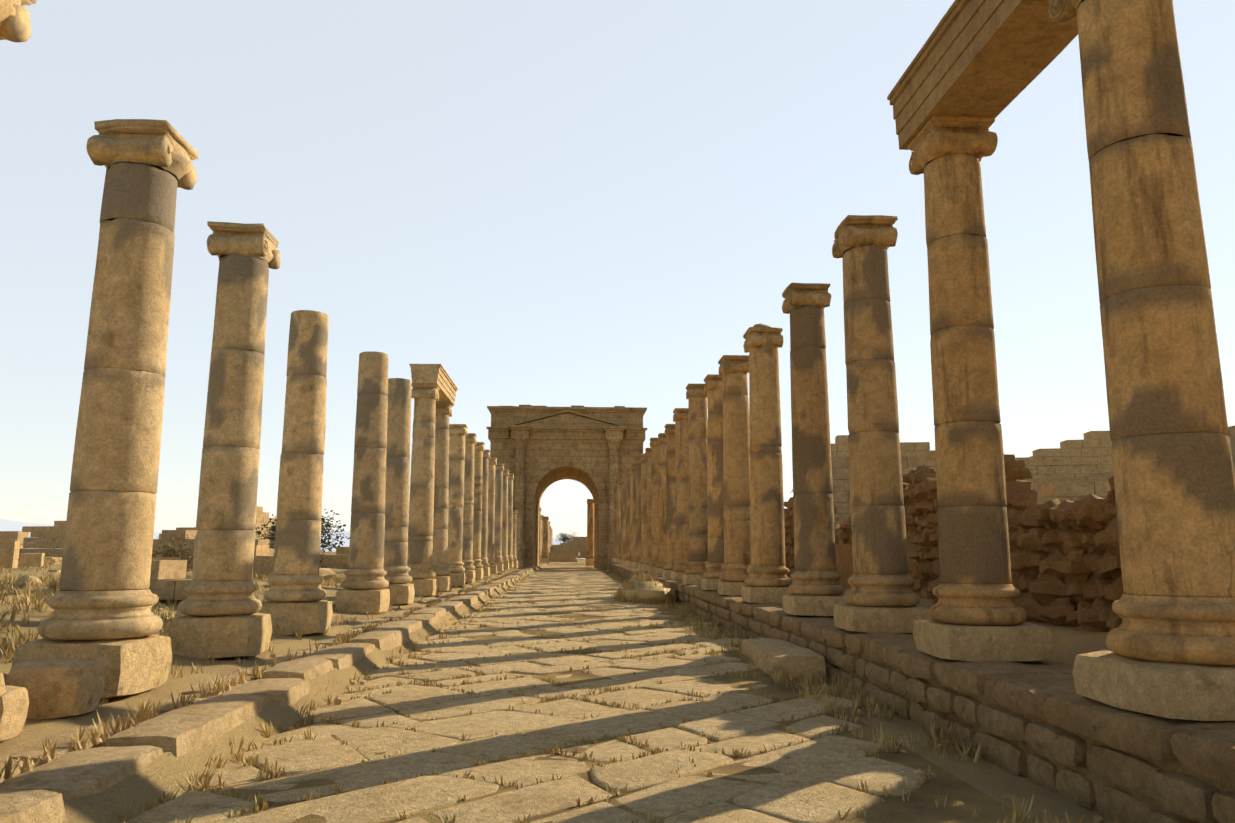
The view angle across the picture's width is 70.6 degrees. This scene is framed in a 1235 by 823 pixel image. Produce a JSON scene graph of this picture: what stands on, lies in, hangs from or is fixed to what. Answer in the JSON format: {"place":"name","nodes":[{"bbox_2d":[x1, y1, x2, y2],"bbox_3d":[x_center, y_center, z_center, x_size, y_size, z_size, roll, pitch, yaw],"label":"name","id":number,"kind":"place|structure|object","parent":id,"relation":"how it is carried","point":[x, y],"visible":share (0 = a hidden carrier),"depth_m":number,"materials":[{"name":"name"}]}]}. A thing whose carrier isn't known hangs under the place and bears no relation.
{"place":"outdoors","nodes":[
{"label":"outdoors","id":0,"kind":"place"},
{"bbox_2d":[0,519,571,551],"bbox_3d":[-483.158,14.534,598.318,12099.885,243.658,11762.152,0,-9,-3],"label":"hills","id":1,"kind":"structure","parent":0,"point":[7,525],"depth_m":5334.74,"materials":[{"name":"grey"}]},
{"bbox_2d":[0,552,1115,822],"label":"terrain","id":2,"kind":"structure","parent":0,"point":[168,770],"depth_m":7.76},
{"bbox_2d":[0,541,19,567],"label":"ruin","id":3,"kind":"object","parent":2,"relation":"on","point":[9,554],"visible":0.95,"depth_m":34.24,"materials":[{"name":"beige stone"}]},
{"bbox_2d":[0,531,28,548],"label":"ruin","id":4,"kind":"object","parent":2,"relation":"on","point":[12,535],"visible":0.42,"depth_m":63.22,"materials":[{"name":"beige stone"}]},
{"bbox_2d":[19,521,65,558],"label":"ruin","id":5,"kind":"object","parent":2,"relation":"on","point":[50,539],"visible":0.25,"depth_m":52.31,"materials":[{"name":"beige stone"}]},
{"bbox_2d":[149,560,192,599],"bbox_3d":[-8.867,3.145,16.373,2.536,0.718,0.811,-1,-9,8],"label":"ruin","id":6,"kind":"object","parent":2,"relation":"on","point":[166,578],"visible":0.25,"depth_m":15.92,"materials":[{"name":"beige stone"}]},
{"bbox_2d":[152,557,191,571],"bbox_3d":[-13.373,4.550,25.084,3.525,0.715,0.917,-1,-9,5],"label":"ruin","id":7,"kind":"object","parent":2,"relation":"on","point":[166,558],"visible":0.08,"depth_m":24.79,"materials":[{"name":"beige stone"}]},
{"bbox_2d":[152,534,193,568],"bbox_3d":[-13.331,4.360,25.979,2.244,1.425,2.201,0,-9,-3],"label":"scrub","id":8,"kind":"object","parent":2,"relation":"on","point":[174,550],"depth_m":25.93,"materials":[{"name":"plant"}]},
{"bbox_2d":[173,544,193,571],"bbox_3d":[-9.337,3.539,20.182,1.396,1.052,1.965,-4,-10,22],"label":"scrub","id":9,"kind":"object","parent":2,"relation":"on","point":[191,559],"visible":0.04,"depth_m":19.88,"materials":[{"name":"plant"}]},
{"bbox_2d":[152,530,274,555],"bbox_3d":[-16.646,5.611,34.618,6.077,1.795,0.918,-1,-9,6],"label":"ruin","id":10,"kind":"object","parent":2,"relation":"on","point":[167,535],"visible":0.04,"depth_m":34.36,"materials":[{"name":"beige stone"}]},
{"bbox_2d":[156,545,273,576],"bbox_3d":[-12.812,4.953,28.801,5.094,1.074,0.819,-1,-9,8],"label":"ruin","id":11,"kind":"object","parent":2,"relation":"on","point":[263,562],"visible":0.17,"depth_m":28.23,"materials":[{"name":"beige stone"}]},
{"bbox_2d":[176,517,259,538],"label":"ruin","id":12,"kind":"object","parent":2,"relation":"on","point":[194,528],"depth_m":55.01,"materials":[{"name":"beige stone"}]},
{"bbox_2d":[254,506,275,547],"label":"ruin","id":13,"kind":"object","parent":2,"relation":"on","point":[263,516],"visible":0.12,"depth_m":55.95,"materials":[{"name":"beige stone"}]},
{"bbox_2d":[0,567,535,822],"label":"kerb","id":14,"kind":"structure","parent":2,"relation":"on","point":[42,791],"depth_m":6.46,"materials":[{"name":"stone"}]},
{"bbox_2d":[255,509,349,567],"bbox_3d":[-14.420,5.519,38.868,4.740,3.575,4.833,0,-9,-3],"label":"bush","id":15,"kind":"object","parent":2,"relation":"on","point":[325,527],"depth_m":38.99,"materials":[{"name":"green plant"}]},
{"bbox_2d":[319,547,348,568],"bbox_3d":[-11.363,6.665,39.507,4.348,1.076,0.818,2,-9,-9],"label":"ruin","id":16,"kind":"object","parent":2,"relation":"on","point":[340,560],"visible":0.15,"depth_m":38.92,"materials":[{"name":"beige stone"}]},
{"bbox_2d":[0,323,1102,822],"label":"loose stones","id":17,"kind":"object","parent":2,"relation":"on","point":[42,689],"visible":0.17,"depth_m":6.75,"materials":[{"name":"beige stone"}]},
{"bbox_2d":[548,553,579,561],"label":"ruin","id":18,"kind":"object","parent":2,"relation":"on","point":[562,557],"visible":0.83,"depth_m":109.69,"materials":[{"name":"beige stone"}]},
{"bbox_2d":[486,406,646,569],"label":"arch","id":19,"kind":"structure","parent":2,"relation":"on","point":[537,451],"depth_m":74.20,"materials":[{"name":"beige stone"}]},
{"bbox_2d":[519,405,624,406],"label":"stone blocks","id":20,"kind":"structure","parent":19,"relation":"on","point":[571,406],"depth_m":75.24,"materials":[{"name":"beige stone"}]},
{"bbox_2d":[539,556,593,565],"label":"plinths","id":21,"kind":"object","parent":2,"relation":"on","point":[589,562],"visible":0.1,"depth_m":94.66,"materials":[{"name":"stone"}]},
{"bbox_2d":[539,508,541,556],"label":"column","id":22,"kind":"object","parent":21,"relation":"on","point":[540,533],"visible":0.33,"depth_m":108.17,"materials":[{"name":"stone"}]},
{"bbox_2d":[541,517,541,555],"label":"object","id":23,"kind":"object","parent":21,"relation":"on","point":[541,536],"visible":0.29,"depth_m":111.49,"materials":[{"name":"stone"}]},
{"bbox_2d":[541,516,548,557],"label":"column","id":24,"kind":"structure","parent":21,"relation":"on","point":[545,539],"depth_m":106.27,"materials":[{"name":"stone"}]},
{"bbox_2d":[548,521,548,552],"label":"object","id":25,"kind":"object","parent":21,"relation":"on","point":[548,536],"visible":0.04,"depth_m":150.59,"materials":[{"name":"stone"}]},
{"bbox_2d":[586,499,593,558],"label":"column","id":26,"kind":"structure","parent":21,"relation":"on","point":[590,529],"depth_m":90.91,"materials":[{"name":"stone"}]},
{"bbox_2d":[551,537,586,557],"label":"ruin","id":27,"kind":"object","parent":2,"relation":"on","point":[577,545],"visible":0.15,"depth_m":171.23,"materials":[{"name":"beige stone"}]},
{"bbox_2d":[0,558,1140,822],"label":"dry grass","id":28,"kind":"structure","parent":2,"relation":"on","point":[144,712],"depth_m":9.13,"materials":[{"name":"beige plant"}]},
{"bbox_2d":[0,558,1234,720],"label":"plinths","id":29,"kind":"object","parent":2,"relation":"on","point":[135,665],"visible":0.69,"depth_m":7.94,"materials":[{"name":"stone"}]},
{"bbox_2d":[0,0,36,41],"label":"column","id":30,"kind":"structure","parent":29,"relation":"on","point":[15,23],"depth_m":6.35,"materials":[{"name":"stone"}]},
{"bbox_2d":[38,119,198,639],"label":"column","id":31,"kind":"structure","parent":29,"relation":"on","point":[104,592],"depth_m":7.96,"materials":[{"name":"stone"}]},
{"bbox_2d":[178,221,280,615],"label":"column","id":32,"kind":"structure","parent":29,"relation":"on","point":[222,582],"depth_m":10.79,"materials":[{"name":"stone"}]},
{"bbox_2d":[263,310,328,601],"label":"column","id":33,"kind":"structure","parent":29,"relation":"on","point":[296,577],"depth_m":13.65,"materials":[{"name":"stone"}]},
{"bbox_2d":[341,351,388,588],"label":"column","id":34,"kind":"structure","parent":29,"relation":"on","point":[365,570],"depth_m":18.09,"materials":[{"name":"stone"}]},
{"bbox_2d":[383,378,411,583],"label":"column","id":35,"kind":"structure","parent":29,"relation":"on","point":[396,568],"depth_m":21.05,"materials":[{"name":"stone"}]},
{"bbox_2d":[407,384,439,578],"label":"column","id":36,"kind":"structure","parent":29,"relation":"on","point":[420,565],"depth_m":24.95,"materials":[{"name":"stone"}]},
{"bbox_2d":[432,402,452,574],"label":"column","id":37,"kind":"structure","parent":29,"relation":"on","point":[441,503],"depth_m":28.04,"materials":[{"name":"stone"}]},
{"bbox_2d":[409,364,457,405],"bbox_3d":[-5.696,-0.792,27.233,0.923,0.584,3.905,0,-9,-3],"label":"architrave","id":38,"kind":"object","parent":37,"relation":"on","point":[438,376],"visible":0.81,"depth_m":25.36,"materials":[{"name":"stone"}]},
{"bbox_2d":[447,424,467,571],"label":"column","id":39,"kind":"structure","parent":29,"relation":"on","point":[457,434],"depth_m":31.69,"materials":[{"name":"stone"}]},
{"bbox_2d":[462,433,476,569],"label":"column","id":40,"kind":"structure","parent":29,"relation":"on","point":[468,509],"depth_m":35.00,"materials":[{"name":"stone"}]},
{"bbox_2d":[472,442,484,567],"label":"column","id":41,"kind":"structure","parent":29,"relation":"on","point":[479,448],"depth_m":38.32,"materials":[{"name":"stone"}]},
{"bbox_2d":[481,450,489,565],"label":"column","id":42,"kind":"structure","parent":29,"relation":"on","point":[484,526],"depth_m":41.80,"materials":[{"name":"stone"}]},
{"bbox_2d":[487,457,496,564],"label":"column","id":43,"kind":"structure","parent":29,"relation":"on","point":[492,464],"depth_m":45.94,"materials":[{"name":"stone"}]},
{"bbox_2d":[494,464,503,562],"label":"column","id":44,"kind":"structure","parent":29,"relation":"on","point":[499,471],"depth_m":50.42,"materials":[{"name":"stone"}]},
{"bbox_2d":[502,469,508,561],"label":"column","id":45,"kind":"structure","parent":29,"relation":"on","point":[505,556],"depth_m":55.27,"materials":[{"name":"stone"}]},
{"bbox_2d":[508,474,513,560],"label":"column","id":46,"kind":"structure","parent":29,"relation":"on","point":[510,510],"depth_m":59.58,"materials":[{"name":"stone"}]},
{"bbox_2d":[512,510,516,559],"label":"column","id":47,"kind":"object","parent":29,"relation":"on","point":[514,536],"visible":0.58,"depth_m":62.46,"materials":[{"name":"stone"}]},
{"bbox_2d":[516,512,518,558],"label":"column","id":48,"kind":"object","parent":29,"relation":"on","point":[517,515],"visible":0.4,"depth_m":65.07,"materials":[{"name":"stone"}]},
{"bbox_2d":[518,514,520,558],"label":"column","id":49,"kind":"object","parent":29,"relation":"on","point":[519,517],"visible":0.38,"depth_m":67.64,"materials":[{"name":"stone"}]},
{"bbox_2d":[520,515,522,558],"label":"column","id":50,"kind":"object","parent":29,"relation":"on","point":[521,518],"visible":0.31,"depth_m":70.21,"materials":[{"name":"stone"}]},
{"bbox_2d":[612,485,616,557],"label":"column","id":51,"kind":"structure","parent":29,"relation":"on","point":[615,519],"depth_m":69.99,"materials":[{"name":"stone"}]},
{"bbox_2d":[615,483,618,557],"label":"column","id":52,"kind":"structure","parent":29,"relation":"on","point":[617,485],"depth_m":67.10,"materials":[{"name":"stone"}]},
{"bbox_2d":[617,478,620,558],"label":"column","id":53,"kind":"structure","parent":29,"relation":"on","point":[619,536],"depth_m":64.10,"materials":[{"name":"stone"}]},
{"bbox_2d":[619,477,622,558],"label":"column","id":54,"kind":"structure","parent":29,"relation":"on","point":[621,481],"depth_m":61.27,"materials":[{"name":"stone"}]},
{"bbox_2d":[621,474,625,559],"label":"column","id":55,"kind":"structure","parent":29,"relation":"on","point":[624,516],"depth_m":58.34,"materials":[{"name":"stone"}]},
{"bbox_2d":[624,469,629,559],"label":"column","id":56,"kind":"structure","parent":29,"relation":"on","point":[627,474],"depth_m":55.41,"materials":[{"name":"stone"}]},
{"bbox_2d":[628,467,632,560],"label":"column","id":57,"kind":"structure","parent":29,"relation":"on","point":[631,515],"depth_m":52.50,"materials":[{"name":"stone"}]},
{"bbox_2d":[631,463,636,561],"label":"column","id":58,"kind":"structure","parent":29,"relation":"on","point":[634,468],"depth_m":49.57,"materials":[{"name":"stone"}]},
{"bbox_2d":[635,456,640,562],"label":"column","id":59,"kind":"structure","parent":29,"relation":"on","point":[638,463],"depth_m":46.68,"materials":[{"name":"stone"}]},
{"bbox_2d":[639,454,646,563],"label":"column","id":60,"kind":"structure","parent":29,"relation":"on","point":[643,459],"depth_m":43.74,"materials":[{"name":"stone"}]},
{"bbox_2d":[645,448,651,564],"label":"column","id":61,"kind":"structure","parent":29,"relation":"on","point":[649,515],"depth_m":40.81,"materials":[{"name":"stone"}]},
{"bbox_2d":[649,438,659,565],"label":"column","id":62,"kind":"structure","parent":29,"relation":"on","point":[655,457],"depth_m":37.94,"materials":[{"name":"stone"}]},
{"bbox_2d":[656,433,666,567],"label":"column","id":63,"kind":"structure","parent":29,"relation":"on","point":[662,440],"depth_m":35.01,"materials":[{"name":"stone"}]},
{"bbox_2d":[663,424,675,569],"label":"column","id":64,"kind":"structure","parent":29,"relation":"on","point":[670,560],"depth_m":32.07,"materials":[{"name":"stone"}]},
{"bbox_2d":[673,408,688,571],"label":"column","id":65,"kind":"structure","parent":29,"relation":"on","point":[680,417],"depth_m":29.17,"materials":[{"name":"stone"}]},
{"bbox_2d":[685,383,707,573],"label":"column","id":66,"kind":"structure","parent":29,"relation":"on","point":[696,397],"depth_m":26.41,"materials":[{"name":"stone"}]},
{"bbox_2d":[703,374,723,577],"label":"column","id":67,"kind":"structure","parent":29,"relation":"on","point":[713,389],"depth_m":22.55,"materials":[{"name":"stone"}]},
{"bbox_2d":[718,355,751,581],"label":"column","id":68,"kind":"structure","parent":29,"relation":"on","point":[733,371],"depth_m":20.17,"materials":[{"name":"stone"}]},
{"bbox_2d":[743,327,791,586],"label":"column","id":69,"kind":"structure","parent":29,"relation":"on","point":[767,568],"depth_m":17.30,"materials":[{"name":"stone"}]},
{"bbox_2d":[782,283,844,594],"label":"column","id":70,"kind":"structure","parent":29,"relation":"on","point":[804,305],"depth_m":13.93,"materials":[{"name":"stone"}]},
{"bbox_2d":[832,215,919,606],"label":"column","id":71,"kind":"structure","parent":29,"relation":"on","point":[880,577],"depth_m":11.18,"materials":[{"name":"stone"}]},
{"bbox_2d":[908,115,1026,624],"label":"column","id":72,"kind":"structure","parent":29,"relation":"on","point":[975,586],"depth_m":8.51,"materials":[{"name":"stone"}]},
{"bbox_2d":[1049,0,1234,664],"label":"column","id":73,"kind":"structure","parent":29,"relation":"on","point":[1174,477],"depth_m":5.69,"materials":[{"name":"stone"}]},
{"bbox_2d":[887,0,1077,149],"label":"architrave","id":74,"kind":"object","parent":73,"relation":"on","point":[995,58],"visible":0.9,"depth_m":8.09,"materials":[{"name":"stone"}]},
{"bbox_2d":[619,580,674,603],"bbox_3d":[0.924,5.811,28.024,1.658,0.770,4.454,0,-9,-3],"label":"fallen stone block","id":75,"kind":"object","parent":2,"relation":"on","point":[642,588],"visible":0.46,"depth_m":26.39,"materials":[{"name":"beige stone"}]},
{"bbox_2d":[609,564,1234,822],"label":"wall","id":76,"kind":"structure","parent":2,"relation":"on","point":[1042,724],"depth_m":6.51,"materials":[{"name":"stone"}]},
{"bbox_2d":[784,454,1123,632],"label":"rubble wall","id":77,"kind":"structure","parent":2,"relation":"on","point":[1065,561],"depth_m":10.53,"materials":[{"name":"brown stone"}]},
{"bbox_2d":[831,431,1112,496],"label":"ruin","id":78,"kind":"object","parent":2,"relation":"on","point":[1090,454],"visible":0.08,"depth_m":50.90,"materials":[{"name":"beige stone"}]},
{"bbox_2d":[902,451,1110,504],"bbox_3d":[11.857,2.611,22.287,8.621,3.194,1.020,-1,-9,7],"label":"ruin","id":79,"kind":"object","parent":2,"relation":"on","point":[1061,491],"visible":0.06,"depth_m":21.96,"materials":[{"name":"beige stone"}]},
{"bbox_2d":[831,456,1234,524],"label":"ruin","id":80,"kind":"object","parent":2,"relation":"on","point":[841,483],"visible":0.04,"depth_m":34.26,"materials":[{"name":"beige stone"}]},
{"bbox_2d":[1084,425,1234,476],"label":"ruin","id":81,"kind":"object","parent":2,"relation":"on","point":[1231,434],"depth_m":33.47,"materials":[{"name":"beige stone"}]},
{"bbox_2d":[555,530,577,543],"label":"tree","id":82,"kind":"object","parent":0,"point":[565,538],"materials":[{"name":"green plant"}]},
{"bbox_2d":[125,561,1033,822],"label":"paving","id":83,"kind":"structure","parent":0,"point":[808,791],"depth_m":7.17,"materials":[{"name":"stone"}]},
{"bbox_2d":[0,0,1234,558],"label":"sky","id":84,"kind":"structure","parent":0,"point":[549,203],"materials":[{"name":"blue"}]}
]}

